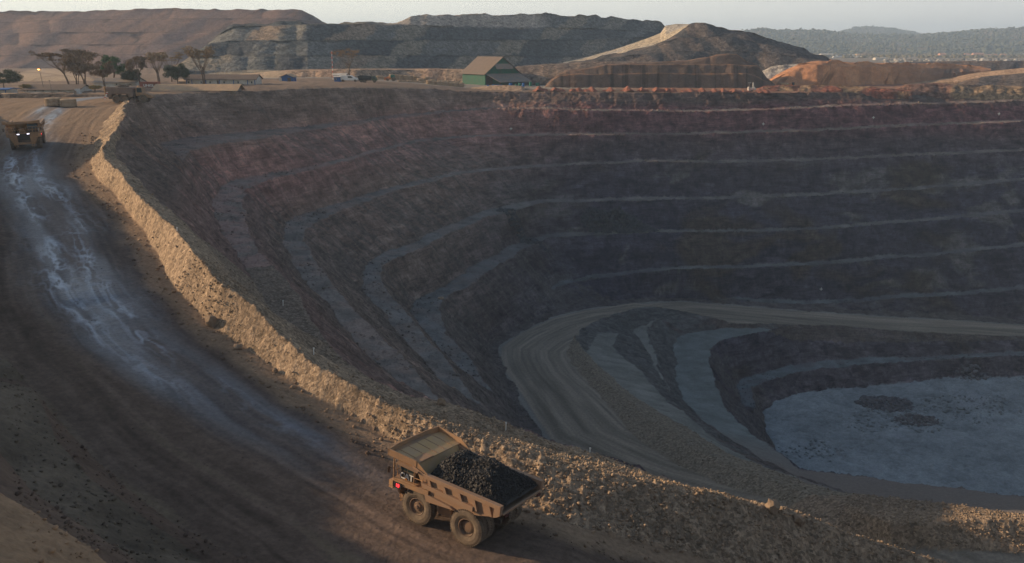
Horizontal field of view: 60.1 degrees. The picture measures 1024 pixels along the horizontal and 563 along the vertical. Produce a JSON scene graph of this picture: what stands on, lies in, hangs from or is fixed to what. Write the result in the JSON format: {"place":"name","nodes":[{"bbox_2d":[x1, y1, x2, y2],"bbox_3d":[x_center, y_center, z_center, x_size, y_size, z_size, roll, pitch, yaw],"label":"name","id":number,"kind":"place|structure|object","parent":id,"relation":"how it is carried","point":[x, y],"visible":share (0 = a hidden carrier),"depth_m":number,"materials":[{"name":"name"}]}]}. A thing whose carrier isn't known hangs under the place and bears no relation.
{"place":"outdoors","nodes":[
{"label":"outdoors","id":0,"kind":"place"},
{"bbox_2d":[0,93,106,97],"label":"earth berm","id":1,"kind":"structure","parent":0,"point":[31,95],"depth_m":224.28,"materials":[{"name":"brown soil"}]},
{"bbox_2d":[0,8,326,68],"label":"hill","id":2,"kind":"structure","parent":0,"point":[123,35],"depth_m":683.22,"materials":[{"name":"soil"}]},
{"bbox_2d":[247,68,463,82],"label":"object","id":3,"kind":"structure","parent":0,"point":[445,74],"depth_m":420.84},
{"bbox_2d":[0,90,720,562],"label":"haul road","id":4,"kind":"structure","parent":0,"point":[142,338],"depth_m":77.48,"materials":[{"name":"soil"}]},
{"bbox_2d":[0,88,19,92],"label":"cabin","id":5,"kind":"object","parent":4,"relation":"on","point":[8,90],"visible":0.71,"depth_m":233.26,"materials":[{"name":"white metal"}]},
{"bbox_2d":[1,118,45,149],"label":"haul truck","id":6,"kind":"object","parent":4,"relation":"on","point":[24,132],"visible":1,"depth_m":152.86,"materials":[{"name":"metal"}]},
{"bbox_2d":[44,102,59,105],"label":"mining tyre","id":7,"kind":"object","parent":4,"relation":"on","point":[52,104],"visible":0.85,"depth_m":199.90,"materials":[{"name":"rubber"}]},
{"bbox_2d":[44,97,60,101],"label":"mining tyre","id":8,"kind":"object","parent":7,"relation":"on","point":[53,99],"visible":0.91,"depth_m":199.78,"materials":[{"name":"rubber"}]},
{"bbox_2d":[59,103,76,106],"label":"mining tyre","id":9,"kind":"object","parent":4,"relation":"on","point":[68,104],"visible":0.9,"depth_m":200.02,"materials":[{"name":"rubber"}]},
{"bbox_2d":[59,99,76,102],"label":"mining tyre","id":10,"kind":"object","parent":9,"relation":"on","point":[67,101],"visible":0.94,"depth_m":199.87,"materials":[{"name":"rubber"}]},
{"bbox_2d":[103,82,154,102],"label":"water truck","id":11,"kind":"object","parent":4,"relation":"on","point":[141,94],"visible":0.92,"depth_m":207.50,"materials":[{"name":"paint"}]},
{"bbox_2d":[151,84,245,93],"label":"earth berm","id":12,"kind":"structure","parent":4,"relation":"on","point":[233,88],"depth_m":254.12,"materials":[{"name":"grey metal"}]},
{"bbox_2d":[233,343,242,349],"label":"boulder","id":13,"kind":"object","parent":4,"relation":"on","point":[237,346],"visible":1,"depth_m":88.72,"materials":[{"name":"stone"}]},
{"bbox_2d":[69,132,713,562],"bbox_3d":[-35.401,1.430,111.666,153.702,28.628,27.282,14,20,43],"label":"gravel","id":14,"kind":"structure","parent":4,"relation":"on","point":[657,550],"depth_m":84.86,"materials":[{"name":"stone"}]},
{"bbox_2d":[387,426,543,546],"bbox_3d":[-3.539,15.331,65.451,10.390,5.458,6.320,12,15,32],"label":"haul truck","id":15,"kind":"object","parent":4,"relation":"on","point":[475,518],"visible":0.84,"depth_m":64.41,"materials":[{"name":"metal"}]},
{"bbox_2d":[431,449,537,506],"bbox_3d":[-2.224,13.770,64.289,6.850,2.223,5.000,12,15,32],"label":"ore load","id":16,"kind":"object","parent":15,"relation":"in","point":[493,479],"visible":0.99,"depth_m":63.21},
{"bbox_2d":[166,12,664,73],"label":"waste dump","id":17,"kind":"structure","parent":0,"point":[445,41],"depth_m":536.15,"materials":[{"name":"soil"}]},
{"bbox_2d":[473,85,524,90],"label":"pit rim ground","id":18,"kind":"structure","parent":0,"point":[507,88],"depth_m":363.67,"materials":[{"name":"brown soil"}]},
{"bbox_2d":[0,55,1023,562],"bbox_3d":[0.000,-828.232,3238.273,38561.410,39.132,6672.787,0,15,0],"label":"ground","id":19,"kind":"structure","parent":0,"point":[16,543],"depth_m":59.83,"materials":[{"name":"soil"}]},
{"bbox_2d":[0,69,23,87],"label":"broadleaf tree","id":20,"kind":"object","parent":19,"relation":"on","point":[8,74],"visible":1,"depth_m":255.69,"materials":[{"name":"green plant"}]},
{"bbox_2d":[19,84,31,88],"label":"bush","id":21,"kind":"object","parent":19,"relation":"on","point":[24,85],"visible":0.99,"depth_m":243.73,"materials":[{"name":"green plant"}]},
{"bbox_2d":[28,48,72,83],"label":"acacia tree","id":22,"kind":"object","parent":19,"relation":"on","point":[49,54],"visible":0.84,"depth_m":259.17,"materials":[{"name":"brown plant"}]},
{"bbox_2d":[21,84,92,92],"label":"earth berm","id":23,"kind":"structure","parent":19,"relation":"on","point":[58,87],"depth_m":243.82,"materials":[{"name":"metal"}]},
{"bbox_2d":[61,53,86,83],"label":"acacia tree","id":24,"kind":"object","parent":19,"relation":"on","point":[74,73],"visible":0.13,"depth_m":282.45,"materials":[{"name":"brown plant"}]},
{"bbox_2d":[73,89,81,93],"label":"tent","id":25,"kind":"object","parent":19,"relation":"on","point":[77,91],"visible":0.6,"depth_m":237.31,"materials":[{"name":"white fabric"}]},
{"bbox_2d":[56,48,103,83],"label":"acacia tree","id":26,"kind":"object","parent":19,"relation":"on","point":[74,64],"visible":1,"depth_m":253.10,"materials":[{"name":"green plant"}]},
{"bbox_2d":[89,85,101,90],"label":"bush","id":27,"kind":"object","parent":19,"relation":"on","point":[95,87],"visible":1,"depth_m":243.71,"materials":[{"name":"green plant"}]},
{"bbox_2d":[88,61,116,85],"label":"broadleaf tree","id":28,"kind":"object","parent":19,"relation":"on","point":[108,69],"visible":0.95,"depth_m":263.77,"materials":[{"name":"green plant"}]},
{"bbox_2d":[100,55,125,77],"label":"broadleaf tree","id":29,"kind":"object","parent":19,"relation":"on","point":[121,67],"visible":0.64,"depth_m":290.40,"materials":[{"name":"green plant"}]},
{"bbox_2d":[92,78,146,86],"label":"building","id":30,"kind":"structure","parent":19,"relation":"on","point":[111,82],"depth_m":281.63,"materials":[{"name":"grey metal"}]},
{"bbox_2d":[0,361,247,562],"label":"gravel","id":31,"kind":"structure","parent":19,"relation":"on","point":[66,523],"depth_m":57.02,"materials":[{"name":"stone"}]},
{"bbox_2d":[119,69,140,79],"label":"broadleaf tree","id":32,"kind":"object","parent":19,"relation":"on","point":[127,74],"visible":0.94,"depth_m":281.15,"materials":[{"name":"green plant"}]},
{"bbox_2d":[123,56,147,85],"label":"acacia tree","id":33,"kind":"object","parent":19,"relation":"on","point":[138,60],"visible":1,"depth_m":279.44,"materials":[{"name":"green plant"}]},
{"bbox_2d":[139,82,159,87],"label":"shipping container","id":34,"kind":"object","parent":19,"relation":"on","point":[147,84],"visible":0.81,"depth_m":264.52,"materials":[{"name":"grey metal"}]},
{"bbox_2d":[143,51,167,83],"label":"acacia tree","id":35,"kind":"object","parent":19,"relation":"on","point":[151,59],"visible":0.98,"depth_m":295.80,"materials":[{"name":"brown plant"}]},
{"bbox_2d":[149,52,183,81],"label":"acacia tree","id":36,"kind":"object","parent":19,"relation":"on","point":[175,57],"visible":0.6,"depth_m":319.68,"materials":[{"name":"brown plant"}]},
{"bbox_2d":[163,63,190,83],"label":"broadleaf tree","id":37,"kind":"object","parent":19,"relation":"on","point":[170,70],"visible":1,"depth_m":290.30,"materials":[{"name":"green plant"}]},
{"bbox_2d":[178,79,185,83],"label":"shed","id":38,"kind":"structure","parent":19,"relation":"on","point":[181,81],"depth_m":307.65,"materials":[{"name":"grey metal"}]},
{"bbox_2d":[181,46,214,83],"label":"acacia tree","id":39,"kind":"object","parent":19,"relation":"on","point":[207,53],"visible":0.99,"depth_m":275.35,"materials":[{"name":"brown plant"}]},
{"bbox_2d":[183,74,263,84],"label":"site office","id":40,"kind":"structure","parent":19,"relation":"on","point":[254,79],"depth_m":295.93,"materials":[{"name":"blue paint"}]},
{"bbox_2d":[279,74,297,80],"bbox_3d":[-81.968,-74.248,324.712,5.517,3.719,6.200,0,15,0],"label":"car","id":41,"kind":"object","parent":19,"relation":"on","point":[288,77],"visible":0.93,"depth_m":322.33,"materials":[{"name":"blue paint"}]},
{"bbox_2d":[333,76,341,81],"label":"hut","id":42,"kind":"object","parent":19,"relation":"on","point":[337,78],"visible":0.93,"depth_m":341.91,"materials":[{"name":"blue paint"}]},
{"bbox_2d":[333,73,347,75],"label":"shed","id":43,"kind":"structure","parent":19,"relation":"on","point":[336,74],"depth_m":363.51,"materials":[{"name":"grey metal"}]},
{"bbox_2d":[330,48,359,74],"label":"acacia tree","id":44,"kind":"object","parent":19,"relation":"on","point":[344,52],"visible":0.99,"depth_m":368.95,"materials":[{"name":"brown plant"}]},
{"bbox_2d":[340,75,357,81],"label":"van","id":45,"kind":"object","parent":19,"relation":"on","point":[347,77],"visible":1,"depth_m":342.32,"materials":[{"name":"white paint"}]},
{"bbox_2d":[358,75,377,82],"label":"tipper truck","id":46,"kind":"object","parent":19,"relation":"on","point":[365,78],"visible":0.95,"depth_m":342.22,"materials":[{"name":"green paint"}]},
{"bbox_2d":[384,75,395,80],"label":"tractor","id":47,"kind":"object","parent":19,"relation":"on","point":[392,78],"visible":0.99,"depth_m":377.57,"materials":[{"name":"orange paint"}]},
{"bbox_2d":[459,56,531,84],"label":"green shed","id":48,"kind":"structure","parent":19,"relation":"on","point":[484,70],"depth_m":406.50,"materials":[{"name":"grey metal"}]},
{"bbox_2d":[486,76,492,84],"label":"door","id":49,"kind":"structure","parent":48,"relation":"in","point":[489,81],"depth_m":403.17,"materials":[{"name":"metal"}]},
{"bbox_2d":[532,86,547,91],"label":"soil heap","id":50,"kind":"object","parent":19,"relation":"on","point":[540,88],"visible":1,"depth_m":356.59,"materials":[{"name":"brown soil"}]},
{"bbox_2d":[549,87,564,91],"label":"soil heap","id":51,"kind":"object","parent":19,"relation":"on","point":[558,89],"visible":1,"depth_m":356.74,"materials":[{"name":"soil"}]},
{"bbox_2d":[569,88,582,91],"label":"soil heap","id":52,"kind":"object","parent":19,"relation":"on","point":[577,90],"visible":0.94,"depth_m":356.49,"materials":[{"name":"brown soil"}]},
{"bbox_2d":[583,86,596,91],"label":"soil heap","id":53,"kind":"object","parent":19,"relation":"on","point":[591,89],"visible":0.95,"depth_m":356.29,"materials":[{"name":"brown soil"}]},
{"bbox_2d":[602,87,614,91],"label":"soil heap","id":54,"kind":"object","parent":19,"relation":"on","point":[609,89],"visible":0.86,"depth_m":356.39,"materials":[{"name":"brown soil"}]},
{"bbox_2d":[620,86,633,91],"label":"soil heap","id":55,"kind":"object","parent":19,"relation":"on","point":[626,88],"visible":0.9,"depth_m":356.21,"materials":[{"name":"brown soil"}]},
{"bbox_2d":[637,87,648,91],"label":"soil heap","id":56,"kind":"object","parent":19,"relation":"on","point":[641,89],"visible":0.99,"depth_m":356.75,"materials":[{"name":"brown soil"}]},
{"bbox_2d":[651,87,666,91],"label":"soil heap","id":57,"kind":"object","parent":19,"relation":"on","point":[658,89],"visible":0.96,"depth_m":357.05,"materials":[{"name":"brown soil"}]},
{"bbox_2d":[664,88,676,91],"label":"soil heap","id":58,"kind":"object","parent":19,"relation":"on","point":[671,89],"visible":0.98,"depth_m":356.80,"materials":[{"name":"brown soil"}]},
{"bbox_2d":[679,88,695,91],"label":"soil heap","id":59,"kind":"object","parent":19,"relation":"on","point":[689,90],"visible":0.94,"depth_m":356.54,"materials":[{"name":"brown soil"}]},
{"bbox_2d":[729,89,741,92],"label":"soil heap","id":60,"kind":"object","parent":19,"relation":"on","point":[735,90],"visible":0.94,"depth_m":356.64,"materials":[{"name":"brown soil"}]},
{"bbox_2d":[748,82,755,91],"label":"lighting trailer","id":61,"kind":"object","parent":19,"relation":"on","point":[751,89],"visible":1,"depth_m":359.29,"materials":[{"name":"metal"}]},
{"bbox_2d":[756,90,770,92],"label":"soil heap","id":62,"kind":"object","parent":19,"relation":"on","point":[764,91],"visible":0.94,"depth_m":356.70,"materials":[{"name":"brown soil"}]},
{"bbox_2d":[873,57,887,59],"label":"warehouse","id":63,"kind":"structure","parent":19,"relation":"on","point":[878,58],"depth_m":1449.30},
{"bbox_2d":[813,53,1023,57],"bbox_3d":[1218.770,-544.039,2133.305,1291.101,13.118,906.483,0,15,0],"label":"scrub","id":64,"kind":"object","parent":19,"relation":"on","point":[926,55],"visible":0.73,"depth_m":1878.35,"materials":[{"name":"green plant"}]},
{"bbox_2d":[883,58,1023,62],"bbox_3d":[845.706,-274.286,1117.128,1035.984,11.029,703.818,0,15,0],"label":"rubble","id":65,"kind":"object","parent":19,"relation":"on","point":[894,60],"visible":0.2,"depth_m":1292.11,"materials":[{"name":"stone"}]},
{"bbox_2d":[0,0,1023,33],"label":"sky","id":66,"kind":"structure","parent":0,"point":[920,16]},
{"bbox_2d":[91,99,1023,562],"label":"road berm","id":67,"kind":"structure","parent":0,"point":[275,293],"depth_m":91.28,"materials":[{"name":"soil"}]},
{"bbox_2d":[205,315,217,326],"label":"boulder","id":68,"kind":"object","parent":67,"relation":"on","point":[211,320],"visible":1,"depth_m":92.20,"materials":[{"name":"beige stone"}]},
{"bbox_2d":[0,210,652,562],"bbox_3d":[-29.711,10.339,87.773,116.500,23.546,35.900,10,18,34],"label":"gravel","id":69,"kind":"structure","parent":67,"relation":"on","point":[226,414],"depth_m":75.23,"materials":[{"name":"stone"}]},
{"bbox_2d":[437,398,445,405],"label":"boulder","id":70,"kind":"object","parent":67,"relation":"on","point":[441,401],"visible":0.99,"depth_m":88.47,"materials":[{"name":"stone"}]},
{"bbox_2d":[93,131,1020,562],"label":"gravel","id":71,"kind":"structure","parent":67,"relation":"on","point":[571,447],"depth_m":89.94,"materials":[{"name":"stone"}]},
{"bbox_2d":[174,252,1023,562],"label":"loose rocks","id":72,"kind":"object","parent":67,"relation":"on","point":[696,490],"visible":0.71,"depth_m":76.71,"materials":[{"name":"stone"}]},
{"bbox_2d":[765,498,779,514],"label":"boulder","id":73,"kind":"object","parent":67,"relation":"on","point":[772,506],"visible":1,"depth_m":74.18,"materials":[{"name":"brown stone"}]},
{"bbox_2d":[793,513,805,526],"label":"boulder","id":74,"kind":"object","parent":67,"relation":"on","point":[799,520],"visible":1,"depth_m":74.82,"materials":[{"name":"stone"}]},
{"bbox_2d":[114,87,1023,492],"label":"pit wall","id":75,"kind":"structure","parent":0,"point":[486,315],"depth_m":306.45,"materials":[{"name":"stone"}]},
{"bbox_2d":[515,61,640,83],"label":"hill","id":76,"kind":"structure","parent":0,"point":[541,73],"depth_m":422.75,"materials":[{"name":"brown soil"}]},
{"bbox_2d":[160,99,1023,407],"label":"pit bench","id":77,"kind":"object","parent":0,"point":[348,317],"visible":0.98,"depth_m":256.24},
{"bbox_2d":[496,207,549,252],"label":"rock heap","id":78,"kind":"object","parent":77,"relation":"on","point":[525,239],"visible":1,"depth_m":297.42,"materials":[{"name":"stone"}]},
{"bbox_2d":[160,99,1023,406],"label":"rubble","id":79,"kind":"object","parent":77,"relation":"on","point":[558,281],"visible":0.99,"depth_m":234.71,"materials":[{"name":"stone"}]},
{"bbox_2d":[563,24,688,62],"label":"dump road","id":80,"kind":"structure","parent":0,"point":[667,32],"depth_m":563.54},
{"bbox_2d":[545,54,774,87],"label":"spoil heap","id":81,"kind":"structure","parent":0,"point":[726,71],"depth_m":385.29,"materials":[{"name":"soil"}]},
{"bbox_2d":[568,23,830,70],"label":"spoil heap","id":82,"kind":"structure","parent":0,"point":[694,41],"depth_m":507.81,"materials":[{"name":"soil"}]},
{"bbox_2d":[499,300,1023,562],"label":"pit road","id":83,"kind":"structure","parent":0,"point":[561,400],"depth_m":201.44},
{"bbox_2d":[762,64,796,79],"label":"hill","id":84,"kind":"structure","parent":0,"point":[771,72],"depth_m":451.38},
{"bbox_2d":[755,85,911,98],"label":"pit rim ground","id":85,"kind":"structure","parent":0,"point":[881,93],"depth_m":365.58,"materials":[{"name":"brown soil"}]},
{"bbox_2d":[841,27,916,34],"bbox_3d":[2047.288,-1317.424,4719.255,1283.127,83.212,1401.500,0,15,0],"label":"hill","id":86,"kind":"structure","parent":0,"point":[882,30],"depth_m":4648.81,"materials":[{"name":"green plant"}]},
{"bbox_2d":[770,59,990,85],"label":"spoil heap","id":87,"kind":"structure","parent":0,"point":[839,72],"depth_m":432.51,"materials":[{"name":"soil"}]},
{"bbox_2d":[749,28,1023,53],"bbox_3d":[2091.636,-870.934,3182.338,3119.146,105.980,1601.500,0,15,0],"label":"hill","id":88,"kind":"structure","parent":0,"point":[983,41],"depth_m":2899.91,"materials":[{"name":"green plant"},{"name":"foliage"}]},
{"bbox_2d":[741,25,1023,54],"bbox_3d":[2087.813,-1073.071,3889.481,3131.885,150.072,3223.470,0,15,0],"label":"forest","id":89,"kind":"object","parent":88,"relation":"on","point":[873,43],"visible":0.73,"depth_m":2945.97,"materials":[{"name":"green plant"}]},
{"bbox_2d":[763,375,1023,495],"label":"pit floor","id":90,"kind":"structure","parent":0,"point":[966,453],"depth_m":240.58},
{"bbox_2d":[854,395,914,412],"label":"rock heap","id":91,"kind":"object","parent":90,"relation":"on","point":[895,402],"visible":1,"depth_m":260.58,"materials":[{"name":"stone"}]},
{"bbox_2d":[778,376,1023,463],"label":"rubble","id":92,"kind":"object","parent":90,"relation":"on","point":[1002,403],"visible":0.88,"depth_m":252.85,"materials":[{"name":"stone"}]},
{"bbox_2d":[894,412,938,426],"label":"rock heap","id":93,"kind":"object","parent":90,"relation":"on","point":[924,419],"visible":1,"depth_m":249.31,"materials":[{"name":"stone"}]},
{"bbox_2d":[955,364,988,380],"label":"rock heap","id":94,"kind":"object","parent":90,"relation":"on","point":[975,366],"visible":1,"depth_m":278.74,"materials":[{"name":"stone"}]},
{"bbox_2d":[896,83,1023,99],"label":"pit rim ground","id":95,"kind":"structure","parent":0,"point":[953,91],"depth_m":370.87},
{"bbox_2d":[910,61,1023,70],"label":"hill","id":96,"kind":"structure","parent":0,"point":[997,65],"depth_m":630.89,"materials":[{"name":"brown soil"}]},
{"bbox_2d":[910,68,1023,83],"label":"dirt road","id":97,"kind":"structure","parent":0,"point":[956,80],"depth_m":443.12,"materials":[{"name":"soil"}]},
{"bbox_2d":[958,73,1023,86],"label":"hill","id":98,"kind":"structure","parent":0,"point":[1012,79],"depth_m":410.00,"materials":[{"name":"brown soil"}]}
]}

